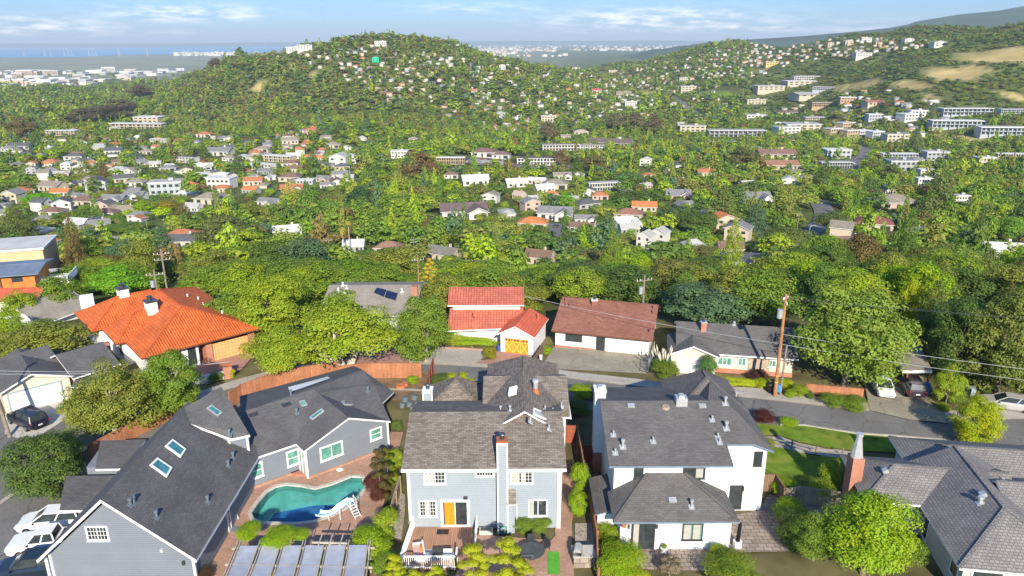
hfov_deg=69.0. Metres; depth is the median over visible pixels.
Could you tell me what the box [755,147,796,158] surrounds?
house
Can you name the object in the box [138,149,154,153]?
house
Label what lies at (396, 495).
board fence
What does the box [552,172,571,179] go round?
house
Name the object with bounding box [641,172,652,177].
house
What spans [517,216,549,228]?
house
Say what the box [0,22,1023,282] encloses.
woodland
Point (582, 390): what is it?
shrub
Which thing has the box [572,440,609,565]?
side yard
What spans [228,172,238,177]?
house
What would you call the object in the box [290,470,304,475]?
entrance step
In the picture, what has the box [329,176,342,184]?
house
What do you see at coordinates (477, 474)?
window
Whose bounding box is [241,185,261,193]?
house
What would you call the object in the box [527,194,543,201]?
house
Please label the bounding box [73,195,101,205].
house
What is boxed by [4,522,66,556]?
pickup truck
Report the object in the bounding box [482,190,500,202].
house
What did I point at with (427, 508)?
window
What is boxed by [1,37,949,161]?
distant houses
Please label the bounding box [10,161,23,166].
house
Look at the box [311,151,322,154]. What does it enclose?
house
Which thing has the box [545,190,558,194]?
house
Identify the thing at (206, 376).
wall
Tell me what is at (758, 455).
window
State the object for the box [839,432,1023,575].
shake roof house
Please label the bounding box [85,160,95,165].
house
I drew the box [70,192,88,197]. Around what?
house
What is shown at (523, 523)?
shrub
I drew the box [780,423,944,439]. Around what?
curb
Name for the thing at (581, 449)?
board fence
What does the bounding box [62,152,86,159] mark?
house
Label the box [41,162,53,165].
house
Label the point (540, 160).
apartment block
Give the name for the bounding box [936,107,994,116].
apartment block
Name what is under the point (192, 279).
oak tree
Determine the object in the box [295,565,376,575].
garden soil
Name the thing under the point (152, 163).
house
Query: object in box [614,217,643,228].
house
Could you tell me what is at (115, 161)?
house
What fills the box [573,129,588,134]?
house
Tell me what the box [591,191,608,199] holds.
house
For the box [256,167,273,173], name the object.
house
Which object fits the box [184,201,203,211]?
house
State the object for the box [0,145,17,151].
house
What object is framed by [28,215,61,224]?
house
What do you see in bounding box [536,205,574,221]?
house
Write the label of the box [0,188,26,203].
house
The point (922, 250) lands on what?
oak tree
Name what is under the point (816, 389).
board fence
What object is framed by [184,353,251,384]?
driveway
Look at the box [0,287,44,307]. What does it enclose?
red roof building
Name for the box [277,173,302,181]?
house
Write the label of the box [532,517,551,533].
shrub
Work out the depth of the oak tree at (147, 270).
122.75 m
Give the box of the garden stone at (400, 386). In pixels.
[396,383,404,388]
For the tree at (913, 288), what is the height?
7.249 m
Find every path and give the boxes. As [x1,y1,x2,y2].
[555,461,576,538]
[767,437,850,456]
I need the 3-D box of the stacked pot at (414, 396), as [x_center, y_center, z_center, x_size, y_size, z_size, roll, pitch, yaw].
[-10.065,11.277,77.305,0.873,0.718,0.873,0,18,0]
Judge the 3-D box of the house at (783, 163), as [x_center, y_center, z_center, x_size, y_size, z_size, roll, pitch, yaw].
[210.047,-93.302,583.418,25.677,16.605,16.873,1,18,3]
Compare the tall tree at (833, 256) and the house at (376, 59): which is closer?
the tall tree at (833, 256)
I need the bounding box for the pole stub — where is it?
[779,344,787,394]
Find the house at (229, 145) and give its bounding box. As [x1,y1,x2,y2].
[219,144,234,147]
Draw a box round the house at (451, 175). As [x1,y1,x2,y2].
[444,171,458,178]
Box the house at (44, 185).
[36,179,69,190]
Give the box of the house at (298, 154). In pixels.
[286,151,301,158]
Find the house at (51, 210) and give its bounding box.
[37,207,68,215]
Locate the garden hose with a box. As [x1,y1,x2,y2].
[499,526,507,534]
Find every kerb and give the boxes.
[0,362,1023,504]
[239,388,421,418]
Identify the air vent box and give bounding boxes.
[479,527,492,534]
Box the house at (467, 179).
[460,172,489,185]
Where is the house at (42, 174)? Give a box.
[35,169,51,180]
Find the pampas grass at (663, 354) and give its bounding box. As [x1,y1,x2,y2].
[651,345,673,375]
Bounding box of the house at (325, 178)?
[315,175,331,181]
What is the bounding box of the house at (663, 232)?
[652,225,671,241]
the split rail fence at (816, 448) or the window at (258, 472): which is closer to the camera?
the window at (258, 472)
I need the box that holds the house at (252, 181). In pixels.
[242,175,264,185]
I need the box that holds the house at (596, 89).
[591,88,601,92]
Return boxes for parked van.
[895,372,927,397]
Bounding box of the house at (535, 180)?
[527,176,547,183]
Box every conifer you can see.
[0,202,42,236]
[31,128,46,146]
[60,212,88,266]
[70,160,99,180]
[97,159,110,177]
[121,135,131,150]
[151,227,186,259]
[172,202,193,225]
[198,142,210,158]
[228,151,247,175]
[278,181,299,201]
[305,148,324,177]
[491,223,499,239]
[500,158,514,172]
[570,156,585,175]
[595,211,621,238]
[598,227,623,265]
[656,271,700,318]
[702,184,743,218]
[718,215,747,273]
[741,203,773,238]
[811,161,835,186]
[840,251,857,270]
[893,206,920,256]
[906,128,924,152]
[907,279,950,339]
[915,172,961,220]
[916,258,965,315]
[924,102,938,118]
[975,212,990,238]
[979,248,1008,303]
[1001,283,1014,320]
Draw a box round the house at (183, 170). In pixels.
[180,166,192,174]
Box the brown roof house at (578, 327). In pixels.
[551,295,660,354]
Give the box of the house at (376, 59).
[372,57,379,62]
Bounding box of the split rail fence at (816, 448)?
[765,436,843,455]
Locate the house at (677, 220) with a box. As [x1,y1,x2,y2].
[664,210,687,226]
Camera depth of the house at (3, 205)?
389.83 m
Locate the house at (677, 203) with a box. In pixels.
[673,199,693,208]
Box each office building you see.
[3,79,28,84]
[11,73,23,77]
[15,70,36,75]
[33,71,41,74]
[43,70,62,75]
[85,70,106,72]
[101,67,118,71]
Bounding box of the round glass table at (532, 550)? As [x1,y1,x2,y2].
[519,542,544,559]
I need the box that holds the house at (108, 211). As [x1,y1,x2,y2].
[94,208,119,216]
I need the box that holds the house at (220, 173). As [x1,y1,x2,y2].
[210,172,228,175]
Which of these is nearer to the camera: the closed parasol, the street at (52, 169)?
the closed parasol
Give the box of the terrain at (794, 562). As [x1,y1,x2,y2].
[0,24,1023,575]
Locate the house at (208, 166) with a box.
[194,162,213,169]
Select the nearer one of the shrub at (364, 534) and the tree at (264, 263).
the shrub at (364, 534)
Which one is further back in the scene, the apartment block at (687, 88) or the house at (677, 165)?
the apartment block at (687, 88)
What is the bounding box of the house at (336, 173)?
[331,169,350,176]
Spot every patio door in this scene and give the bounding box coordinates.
[226,508,231,531]
[297,448,306,476]
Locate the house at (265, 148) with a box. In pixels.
[254,146,271,151]
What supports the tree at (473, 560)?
on the terrain at (794, 562)
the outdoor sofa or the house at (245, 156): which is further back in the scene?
the house at (245, 156)
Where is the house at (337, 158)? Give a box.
[329,151,350,164]
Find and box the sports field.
[703,91,736,98]
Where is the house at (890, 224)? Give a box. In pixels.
[854,216,895,230]
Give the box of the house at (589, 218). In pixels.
[574,214,597,223]
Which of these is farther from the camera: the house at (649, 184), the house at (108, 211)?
the house at (649, 184)
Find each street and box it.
[23,167,58,173]
[466,159,512,164]
[511,164,585,169]
[548,223,577,240]
[672,96,702,114]
[796,201,834,246]
[842,146,869,175]
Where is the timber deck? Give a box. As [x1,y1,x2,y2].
[400,515,477,569]
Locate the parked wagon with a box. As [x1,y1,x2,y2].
[980,392,1023,412]
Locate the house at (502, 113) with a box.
[496,111,505,118]
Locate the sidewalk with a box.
[197,357,1023,415]
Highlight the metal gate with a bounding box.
[639,358,647,373]
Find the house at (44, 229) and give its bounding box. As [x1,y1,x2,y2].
[21,226,54,236]
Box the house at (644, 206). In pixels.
[631,199,657,211]
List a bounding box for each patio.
[210,432,402,565]
[210,524,361,575]
[455,520,573,575]
[635,495,791,570]
[780,482,841,519]
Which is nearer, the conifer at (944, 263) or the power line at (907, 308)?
the power line at (907, 308)
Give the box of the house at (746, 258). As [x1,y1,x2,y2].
[719,251,760,265]
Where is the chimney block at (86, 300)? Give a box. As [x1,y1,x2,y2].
[79,293,94,308]
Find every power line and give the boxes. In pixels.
[21,362,223,371]
[472,241,778,301]
[490,242,777,296]
[525,296,778,343]
[782,344,1020,379]
[783,334,1021,368]
[790,297,1021,317]
[793,299,1013,317]
[796,300,1003,316]
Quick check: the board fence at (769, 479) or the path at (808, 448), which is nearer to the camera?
the board fence at (769, 479)
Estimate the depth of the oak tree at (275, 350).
79.95 m
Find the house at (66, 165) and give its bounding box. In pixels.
[60,161,72,169]
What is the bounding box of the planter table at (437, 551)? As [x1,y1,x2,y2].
[432,548,442,554]
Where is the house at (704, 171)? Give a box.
[696,167,715,175]
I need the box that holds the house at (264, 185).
[257,182,269,188]
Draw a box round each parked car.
[0,545,57,575]
[6,405,49,431]
[14,504,78,532]
[869,375,895,397]
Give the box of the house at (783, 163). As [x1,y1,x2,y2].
[762,158,800,169]
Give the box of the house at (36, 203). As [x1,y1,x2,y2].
[28,197,52,210]
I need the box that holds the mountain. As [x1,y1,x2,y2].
[622,6,1023,59]
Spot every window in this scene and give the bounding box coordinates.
[11,276,22,281]
[84,526,110,541]
[186,346,198,363]
[253,461,264,479]
[286,448,298,468]
[319,440,343,462]
[369,426,382,442]
[418,500,437,517]
[423,472,446,484]
[475,472,494,477]
[510,472,533,484]
[528,499,547,516]
[565,333,581,342]
[633,468,643,478]
[681,524,703,541]
[683,468,705,479]
[717,357,732,366]
[737,357,746,366]
[752,451,762,466]
[767,360,776,367]
[893,505,913,521]
[921,516,929,542]
[948,558,958,575]
[970,571,1004,575]
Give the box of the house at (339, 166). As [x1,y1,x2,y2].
[334,163,350,170]
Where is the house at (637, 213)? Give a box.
[613,208,643,218]
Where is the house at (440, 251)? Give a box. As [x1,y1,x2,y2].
[426,244,462,259]
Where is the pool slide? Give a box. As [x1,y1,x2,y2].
[315,495,361,519]
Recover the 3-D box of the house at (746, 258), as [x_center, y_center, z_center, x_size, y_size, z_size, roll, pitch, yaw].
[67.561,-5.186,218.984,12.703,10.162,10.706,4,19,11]
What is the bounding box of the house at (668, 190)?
[665,189,691,199]
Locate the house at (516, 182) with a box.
[504,176,527,187]
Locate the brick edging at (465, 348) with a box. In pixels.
[437,346,482,350]
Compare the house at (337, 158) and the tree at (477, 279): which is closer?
the tree at (477, 279)
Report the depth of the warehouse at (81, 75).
3174.76 m
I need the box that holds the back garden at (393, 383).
[375,370,428,399]
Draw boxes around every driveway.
[5,401,65,440]
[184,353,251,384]
[355,339,408,363]
[430,348,484,362]
[475,351,531,363]
[545,347,649,373]
[733,387,771,395]
[864,368,946,422]
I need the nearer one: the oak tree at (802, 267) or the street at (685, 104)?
the oak tree at (802, 267)
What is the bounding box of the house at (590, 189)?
[583,186,596,196]
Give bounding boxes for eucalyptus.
[1,116,40,131]
[8,121,35,136]
[58,108,107,125]
[79,105,134,117]
[103,100,137,111]
[126,85,155,96]
[187,213,249,245]
[207,58,222,66]
[234,47,243,53]
[398,151,442,176]
[486,211,524,242]
[539,120,559,142]
[552,149,571,163]
[574,154,611,169]
[604,114,629,126]
[620,111,645,125]
[643,114,664,134]
[700,264,764,322]
[728,147,758,163]
[795,261,840,309]
[859,158,887,172]
[878,164,904,180]
[1011,258,1023,271]
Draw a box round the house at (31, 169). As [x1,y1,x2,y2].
[25,165,37,173]
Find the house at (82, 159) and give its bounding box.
[77,157,90,163]
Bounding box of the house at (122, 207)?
[116,203,134,213]
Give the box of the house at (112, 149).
[104,146,124,153]
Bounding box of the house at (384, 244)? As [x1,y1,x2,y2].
[372,241,406,253]
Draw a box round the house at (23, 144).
[7,141,33,149]
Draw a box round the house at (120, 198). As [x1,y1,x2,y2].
[101,194,129,203]
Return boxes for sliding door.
[440,500,469,526]
[631,524,655,548]
[729,485,743,509]
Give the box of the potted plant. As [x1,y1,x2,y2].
[660,543,667,553]
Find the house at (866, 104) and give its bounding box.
[861,100,883,108]
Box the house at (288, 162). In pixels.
[281,160,298,166]
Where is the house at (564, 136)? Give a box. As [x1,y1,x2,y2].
[560,133,570,138]
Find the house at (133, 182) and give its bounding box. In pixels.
[123,178,148,185]
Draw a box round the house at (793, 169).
[785,167,805,176]
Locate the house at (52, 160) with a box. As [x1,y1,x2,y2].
[41,159,60,163]
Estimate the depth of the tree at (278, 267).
118.60 m
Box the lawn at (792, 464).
[765,447,840,482]
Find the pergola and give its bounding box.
[223,533,374,575]
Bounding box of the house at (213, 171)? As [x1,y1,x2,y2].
[206,169,219,174]
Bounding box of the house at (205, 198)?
[191,192,228,204]
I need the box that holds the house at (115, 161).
[107,159,126,164]
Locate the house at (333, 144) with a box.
[327,142,341,147]
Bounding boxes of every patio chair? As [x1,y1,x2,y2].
[527,534,535,541]
[541,536,550,549]
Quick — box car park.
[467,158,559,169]
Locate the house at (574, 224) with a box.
[567,221,596,231]
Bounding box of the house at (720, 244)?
[716,241,744,251]
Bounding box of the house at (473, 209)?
[437,201,489,219]
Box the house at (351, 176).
[338,174,354,180]
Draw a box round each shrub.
[54,427,86,464]
[141,280,164,290]
[160,279,169,288]
[197,563,213,575]
[207,371,223,381]
[229,369,235,377]
[345,523,395,569]
[362,472,388,501]
[366,548,399,574]
[372,506,399,540]
[384,467,399,484]
[387,448,402,469]
[390,419,402,430]
[395,272,420,281]
[406,375,417,383]
[430,372,449,384]
[440,333,465,346]
[447,372,455,377]
[454,336,500,347]
[458,371,467,378]
[482,346,496,359]
[513,516,535,534]
[517,274,536,283]
[519,270,538,275]
[521,282,550,300]
[522,284,553,309]
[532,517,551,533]
[544,346,552,353]
[567,487,586,516]
[569,382,592,401]
[569,399,590,416]
[569,461,590,490]
[584,382,593,399]
[593,520,619,544]
[594,536,648,575]
[624,566,650,575]
[650,359,679,378]
[658,554,682,575]
[697,354,718,372]
[699,547,761,575]
[707,541,729,557]
[723,376,758,386]
[744,369,770,379]
[752,407,777,423]
[755,377,771,388]
[766,437,774,448]
[770,475,799,492]
[770,495,808,523]
[772,505,826,553]
[778,378,793,388]
[778,416,798,427]
[784,388,797,397]
[792,383,809,396]
[799,476,815,486]
[804,477,839,502]
[805,390,814,398]
[819,392,847,407]
[841,394,869,413]
[937,402,951,411]
[942,388,967,404]
[958,431,982,441]
[978,381,1001,393]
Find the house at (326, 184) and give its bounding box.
[319,182,335,187]
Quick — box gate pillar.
[221,362,232,379]
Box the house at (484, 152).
[470,148,497,157]
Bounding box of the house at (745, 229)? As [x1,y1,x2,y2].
[724,220,753,241]
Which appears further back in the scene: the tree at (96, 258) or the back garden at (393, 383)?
the tree at (96, 258)
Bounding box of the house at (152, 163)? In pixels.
[148,160,161,166]
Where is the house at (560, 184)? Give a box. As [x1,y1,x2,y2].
[542,179,567,189]
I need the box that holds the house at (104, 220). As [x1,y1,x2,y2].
[87,216,110,229]
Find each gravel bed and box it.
[392,493,404,539]
[575,523,596,561]
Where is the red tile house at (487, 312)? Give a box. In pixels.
[447,287,523,340]
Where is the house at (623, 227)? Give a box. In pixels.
[617,220,640,233]
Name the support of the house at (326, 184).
on the terrain at (794, 562)
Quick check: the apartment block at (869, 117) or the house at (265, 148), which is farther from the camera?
the apartment block at (869, 117)
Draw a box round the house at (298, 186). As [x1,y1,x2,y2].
[280,183,302,193]
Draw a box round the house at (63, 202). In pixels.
[50,197,73,210]
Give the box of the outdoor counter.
[571,545,595,567]
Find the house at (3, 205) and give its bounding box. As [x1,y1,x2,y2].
[0,202,15,208]
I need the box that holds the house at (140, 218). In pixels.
[127,214,146,222]
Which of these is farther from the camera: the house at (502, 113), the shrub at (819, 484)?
the house at (502, 113)
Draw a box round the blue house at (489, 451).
[401,355,571,533]
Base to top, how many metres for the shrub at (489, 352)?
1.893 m
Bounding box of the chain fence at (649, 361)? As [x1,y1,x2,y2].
[647,341,654,372]
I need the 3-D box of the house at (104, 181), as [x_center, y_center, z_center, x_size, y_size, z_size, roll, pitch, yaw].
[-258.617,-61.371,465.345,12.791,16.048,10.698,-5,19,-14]
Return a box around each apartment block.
[0,234,61,268]
[45,130,78,135]
[108,122,166,128]
[133,115,166,122]
[147,177,184,194]
[150,138,169,142]
[176,155,199,162]
[205,174,237,188]
[251,162,275,169]
[263,154,296,161]
[286,46,296,53]
[296,177,315,186]
[297,44,313,52]
[375,40,386,46]
[391,149,408,158]
[436,156,465,164]
[517,156,555,165]
[541,114,555,121]
[541,143,579,150]
[580,144,603,149]
[587,180,618,190]
[616,91,631,94]
[624,100,636,106]
[678,77,688,81]
[679,85,699,92]
[679,123,705,131]
[706,129,766,136]
[743,113,765,118]
[745,98,765,103]
[752,84,784,94]
[763,61,779,67]
[771,125,800,133]
[781,80,816,87]
[781,121,822,129]
[791,76,819,79]
[802,116,828,120]
[809,102,832,110]
[812,86,834,92]
[818,161,852,167]
[821,147,851,158]
[822,126,842,134]
[834,121,855,128]
[838,96,856,104]
[839,128,859,136]
[851,52,871,60]
[858,128,867,136]
[859,37,871,41]
[864,112,884,122]
[865,129,884,138]
[879,152,918,157]
[879,184,894,193]
[880,132,909,141]
[884,157,917,170]
[895,112,922,122]
[905,108,928,116]
[913,176,932,185]
[916,167,935,176]
[920,149,949,160]
[926,119,985,130]
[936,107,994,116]
[953,192,971,204]
[973,126,1023,138]
[973,155,997,164]
[994,152,1023,158]
[996,108,1023,114]
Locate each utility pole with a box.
[0,403,11,437]
[146,269,162,288]
[153,249,169,287]
[412,256,423,281]
[637,274,651,302]
[773,294,788,396]
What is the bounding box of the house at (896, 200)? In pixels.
[866,194,918,209]
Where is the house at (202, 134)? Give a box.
[195,131,213,137]
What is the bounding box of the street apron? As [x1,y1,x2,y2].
[0,419,126,560]
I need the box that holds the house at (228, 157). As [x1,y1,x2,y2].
[222,155,234,160]
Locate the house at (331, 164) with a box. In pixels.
[317,162,333,168]
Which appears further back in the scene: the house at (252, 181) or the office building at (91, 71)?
the office building at (91, 71)
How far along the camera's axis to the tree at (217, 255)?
144.39 m
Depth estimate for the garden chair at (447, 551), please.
53.24 m
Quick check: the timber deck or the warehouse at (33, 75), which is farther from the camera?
the warehouse at (33, 75)
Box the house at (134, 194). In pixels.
[122,190,148,200]
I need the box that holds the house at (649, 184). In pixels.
[638,181,652,188]
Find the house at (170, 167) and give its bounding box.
[158,165,178,170]
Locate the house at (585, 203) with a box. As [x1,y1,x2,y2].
[573,198,600,209]
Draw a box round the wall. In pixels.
[194,371,223,384]
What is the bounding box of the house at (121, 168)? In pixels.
[108,166,129,173]
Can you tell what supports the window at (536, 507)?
in the blue house at (489, 451)
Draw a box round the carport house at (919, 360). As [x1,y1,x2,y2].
[886,333,931,382]
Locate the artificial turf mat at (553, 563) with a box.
[548,552,559,573]
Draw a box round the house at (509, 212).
[497,208,515,217]
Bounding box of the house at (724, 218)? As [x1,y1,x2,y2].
[712,211,738,228]
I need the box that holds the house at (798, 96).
[788,91,818,100]
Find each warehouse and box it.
[16,77,37,78]
[24,75,45,77]
[28,79,56,82]
[48,77,69,78]
[57,79,77,82]
[72,74,91,75]
[80,82,97,84]
[117,75,132,78]
[121,77,135,79]
[128,74,144,76]
[146,73,161,75]
[166,70,183,72]
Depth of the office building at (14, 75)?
3049.81 m
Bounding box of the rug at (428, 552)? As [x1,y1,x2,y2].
[425,549,453,560]
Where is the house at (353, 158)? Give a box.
[350,153,356,163]
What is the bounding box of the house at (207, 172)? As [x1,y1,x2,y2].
[196,170,209,177]
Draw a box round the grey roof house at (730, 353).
[667,317,798,377]
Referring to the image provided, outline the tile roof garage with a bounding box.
[497,308,548,355]
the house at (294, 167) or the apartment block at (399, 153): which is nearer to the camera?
the house at (294, 167)
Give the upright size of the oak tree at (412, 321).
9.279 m
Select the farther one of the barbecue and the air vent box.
the air vent box
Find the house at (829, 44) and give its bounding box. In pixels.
[825,42,833,47]
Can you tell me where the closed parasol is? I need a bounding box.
[732,522,741,548]
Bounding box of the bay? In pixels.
[0,46,294,57]
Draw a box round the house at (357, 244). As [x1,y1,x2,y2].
[342,236,364,251]
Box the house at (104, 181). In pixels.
[84,176,109,192]
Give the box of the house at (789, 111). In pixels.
[775,110,799,113]
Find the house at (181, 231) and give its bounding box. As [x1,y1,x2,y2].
[165,229,200,234]
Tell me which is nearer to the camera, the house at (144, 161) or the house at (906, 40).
the house at (144, 161)
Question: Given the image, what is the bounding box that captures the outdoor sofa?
[412,540,425,562]
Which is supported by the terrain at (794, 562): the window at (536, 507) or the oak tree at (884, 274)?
the oak tree at (884, 274)
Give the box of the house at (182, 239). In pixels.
[167,231,196,245]
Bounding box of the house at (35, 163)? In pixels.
[26,161,39,167]
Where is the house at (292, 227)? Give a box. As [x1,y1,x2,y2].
[272,222,302,236]
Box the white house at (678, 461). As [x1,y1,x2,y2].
[589,370,773,548]
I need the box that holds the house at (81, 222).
[62,217,90,228]
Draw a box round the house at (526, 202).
[518,196,540,210]
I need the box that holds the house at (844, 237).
[836,233,855,239]
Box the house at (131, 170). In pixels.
[124,167,141,176]
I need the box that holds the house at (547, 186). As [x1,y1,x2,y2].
[533,182,555,192]
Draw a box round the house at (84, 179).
[81,175,94,181]
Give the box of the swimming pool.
[247,475,366,524]
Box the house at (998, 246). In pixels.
[985,239,1023,257]
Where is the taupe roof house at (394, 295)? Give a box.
[323,282,426,332]
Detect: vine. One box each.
[233,520,261,542]
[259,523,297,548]
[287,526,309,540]
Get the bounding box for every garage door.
[6,380,64,411]
[212,334,247,360]
[503,336,529,354]
[606,337,645,354]
[676,355,702,372]
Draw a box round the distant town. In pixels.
[173,44,687,56]
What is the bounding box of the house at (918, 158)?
[911,156,925,160]
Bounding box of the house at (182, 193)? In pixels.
[177,189,198,196]
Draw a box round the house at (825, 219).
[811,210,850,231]
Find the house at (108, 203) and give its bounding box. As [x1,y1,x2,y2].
[94,199,116,208]
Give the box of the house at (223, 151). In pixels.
[206,145,235,155]
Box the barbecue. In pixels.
[573,542,581,555]
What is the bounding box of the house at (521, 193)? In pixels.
[512,189,526,198]
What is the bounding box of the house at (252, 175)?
[248,173,259,176]
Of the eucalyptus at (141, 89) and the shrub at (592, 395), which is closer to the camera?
the shrub at (592, 395)
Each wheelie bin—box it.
[766,382,773,392]
[924,382,931,394]
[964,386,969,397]
[969,385,975,396]
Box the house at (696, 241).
[680,239,703,248]
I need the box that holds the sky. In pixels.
[0,0,1023,43]
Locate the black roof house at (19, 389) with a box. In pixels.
[0,341,120,412]
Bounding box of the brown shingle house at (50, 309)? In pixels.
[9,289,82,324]
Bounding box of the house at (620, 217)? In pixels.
[613,214,633,219]
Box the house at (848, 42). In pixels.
[843,40,853,45]
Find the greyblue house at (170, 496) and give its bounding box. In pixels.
[36,366,393,575]
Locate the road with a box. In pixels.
[133,364,1023,444]
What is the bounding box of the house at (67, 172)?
[53,170,70,175]
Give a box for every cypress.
[440,254,448,272]
[449,254,457,272]
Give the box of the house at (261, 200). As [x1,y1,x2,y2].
[255,197,278,206]
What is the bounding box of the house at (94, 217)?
[84,215,103,219]
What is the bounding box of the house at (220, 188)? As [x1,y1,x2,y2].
[212,184,232,192]
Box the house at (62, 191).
[49,187,73,195]
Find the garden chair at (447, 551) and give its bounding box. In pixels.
[443,548,451,561]
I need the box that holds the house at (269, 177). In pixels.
[264,174,276,180]
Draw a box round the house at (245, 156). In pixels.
[238,154,252,158]
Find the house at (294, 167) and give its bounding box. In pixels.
[285,163,303,172]
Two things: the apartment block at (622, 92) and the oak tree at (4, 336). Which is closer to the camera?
the oak tree at (4, 336)
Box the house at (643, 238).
[635,229,656,248]
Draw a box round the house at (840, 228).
[829,220,854,235]
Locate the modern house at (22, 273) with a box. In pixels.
[0,258,77,287]
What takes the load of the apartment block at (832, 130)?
on the terrain at (794, 562)
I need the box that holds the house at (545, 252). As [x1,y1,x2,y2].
[525,247,556,264]
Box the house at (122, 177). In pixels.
[112,172,134,182]
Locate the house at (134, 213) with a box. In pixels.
[125,211,151,218]
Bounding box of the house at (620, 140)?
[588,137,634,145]
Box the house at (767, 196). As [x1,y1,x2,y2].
[738,191,772,203]
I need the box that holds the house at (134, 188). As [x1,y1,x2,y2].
[119,186,143,191]
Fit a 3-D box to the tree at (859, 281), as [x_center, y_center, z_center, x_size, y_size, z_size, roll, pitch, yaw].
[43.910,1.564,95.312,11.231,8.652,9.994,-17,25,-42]
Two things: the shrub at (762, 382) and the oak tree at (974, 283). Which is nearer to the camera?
the shrub at (762, 382)
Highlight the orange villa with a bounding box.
[74,283,260,373]
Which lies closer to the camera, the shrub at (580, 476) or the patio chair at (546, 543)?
the patio chair at (546, 543)
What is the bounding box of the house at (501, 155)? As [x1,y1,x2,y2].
[491,151,511,158]
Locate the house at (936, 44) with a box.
[928,40,945,48]
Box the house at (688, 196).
[669,191,692,199]
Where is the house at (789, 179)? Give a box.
[781,175,796,184]
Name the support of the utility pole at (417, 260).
on the terrain at (794, 562)
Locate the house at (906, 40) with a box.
[901,38,914,42]
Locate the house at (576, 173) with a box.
[572,171,584,176]
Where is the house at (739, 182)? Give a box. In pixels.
[738,180,753,184]
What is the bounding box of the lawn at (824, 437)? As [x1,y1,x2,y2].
[756,423,895,451]
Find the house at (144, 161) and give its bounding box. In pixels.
[134,158,149,164]
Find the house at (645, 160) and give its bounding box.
[639,156,651,165]
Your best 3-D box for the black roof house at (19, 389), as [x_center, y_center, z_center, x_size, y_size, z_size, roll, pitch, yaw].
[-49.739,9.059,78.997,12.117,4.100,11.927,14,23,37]
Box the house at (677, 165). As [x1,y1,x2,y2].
[669,162,683,167]
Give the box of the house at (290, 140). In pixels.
[281,136,298,143]
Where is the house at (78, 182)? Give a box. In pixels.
[68,180,83,187]
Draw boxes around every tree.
[0,289,38,315]
[0,308,28,333]
[0,317,96,354]
[0,330,37,357]
[0,429,87,501]
[19,193,57,206]
[32,273,87,302]
[43,146,67,155]
[47,208,98,223]
[49,265,108,288]
[54,355,165,439]
[57,242,63,254]
[57,395,92,432]
[62,263,103,293]
[69,238,105,260]
[74,256,111,268]
[75,253,126,266]
[81,263,149,295]
[84,256,141,292]
[97,263,172,291]
[102,241,152,265]
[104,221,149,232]
[118,238,160,272]
[131,199,158,211]
[138,99,152,106]
[139,348,206,420]
[154,201,176,208]
[155,258,186,283]
[176,264,234,296]
[180,256,203,269]
[185,248,244,276]
[195,259,265,295]
[199,289,258,317]
[217,259,266,293]
[228,256,288,273]
[231,271,316,335]
[237,324,316,375]
[240,239,290,263]
[241,203,261,214]
[251,272,325,310]
[256,256,327,283]
[272,236,330,262]
[278,264,322,304]
[285,243,315,258]
[289,260,357,303]
[293,289,401,365]
[302,256,342,283]
[331,258,392,281]
[339,227,345,248]
[342,185,372,201]
[344,221,350,252]
[352,263,406,281]
[353,246,419,273]
[369,448,394,501]
[379,447,397,491]
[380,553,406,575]
[384,259,427,274]
[392,293,453,362]
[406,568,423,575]
[419,272,467,316]
[422,258,436,283]
[423,564,444,575]
[436,259,491,285]
[442,266,534,303]
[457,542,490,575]
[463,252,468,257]
[473,257,516,274]
[488,275,533,307]
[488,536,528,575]
[514,563,535,575]
[527,262,570,297]
[542,261,610,297]
[545,258,586,269]
[549,263,608,301]
[555,191,574,206]
[580,260,603,265]
[596,263,647,298]
[596,264,661,303]
[611,189,663,204]
[614,173,635,180]
[628,252,651,273]
[642,256,701,295]
[655,205,700,218]
[660,263,723,293]
[662,280,759,323]
[670,211,723,232]
[688,244,720,256]
[688,255,723,271]
[729,264,806,325]
[744,254,788,270]
[756,250,819,294]
[759,264,810,303]
[760,226,816,247]
[783,247,817,256]
[786,245,852,270]
[787,279,926,389]
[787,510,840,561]
[788,260,867,301]
[798,233,847,255]
[809,240,848,251]
[812,268,899,317]
[817,457,844,487]
[817,488,924,575]
[819,249,844,268]
[843,231,885,263]
[851,189,871,200]
[853,204,873,211]
[855,261,867,270]
[860,249,911,295]
[867,262,917,304]
[891,260,961,314]
[895,537,932,567]
[898,278,930,319]
[901,247,934,258]
[904,247,960,268]
[910,293,990,352]
[923,242,996,266]
[923,298,997,381]
[924,253,995,289]
[925,273,941,306]
[929,243,982,256]
[931,363,971,402]
[940,267,1000,303]
[946,393,1008,442]
[951,285,1023,394]
[981,263,1023,300]
[987,216,1023,237]
[1000,315,1023,338]
[1004,329,1023,386]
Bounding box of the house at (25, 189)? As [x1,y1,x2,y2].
[17,187,35,192]
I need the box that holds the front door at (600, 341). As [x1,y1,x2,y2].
[596,336,604,350]
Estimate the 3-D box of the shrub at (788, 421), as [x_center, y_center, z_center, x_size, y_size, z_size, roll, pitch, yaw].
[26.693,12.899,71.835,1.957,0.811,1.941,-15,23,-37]
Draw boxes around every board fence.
[87,400,191,459]
[228,360,343,405]
[337,363,421,377]
[390,475,401,520]
[426,358,434,382]
[534,343,543,358]
[565,425,575,442]
[577,424,585,468]
[579,444,591,461]
[589,489,599,575]
[762,473,786,500]
[783,485,842,507]
[806,383,863,396]

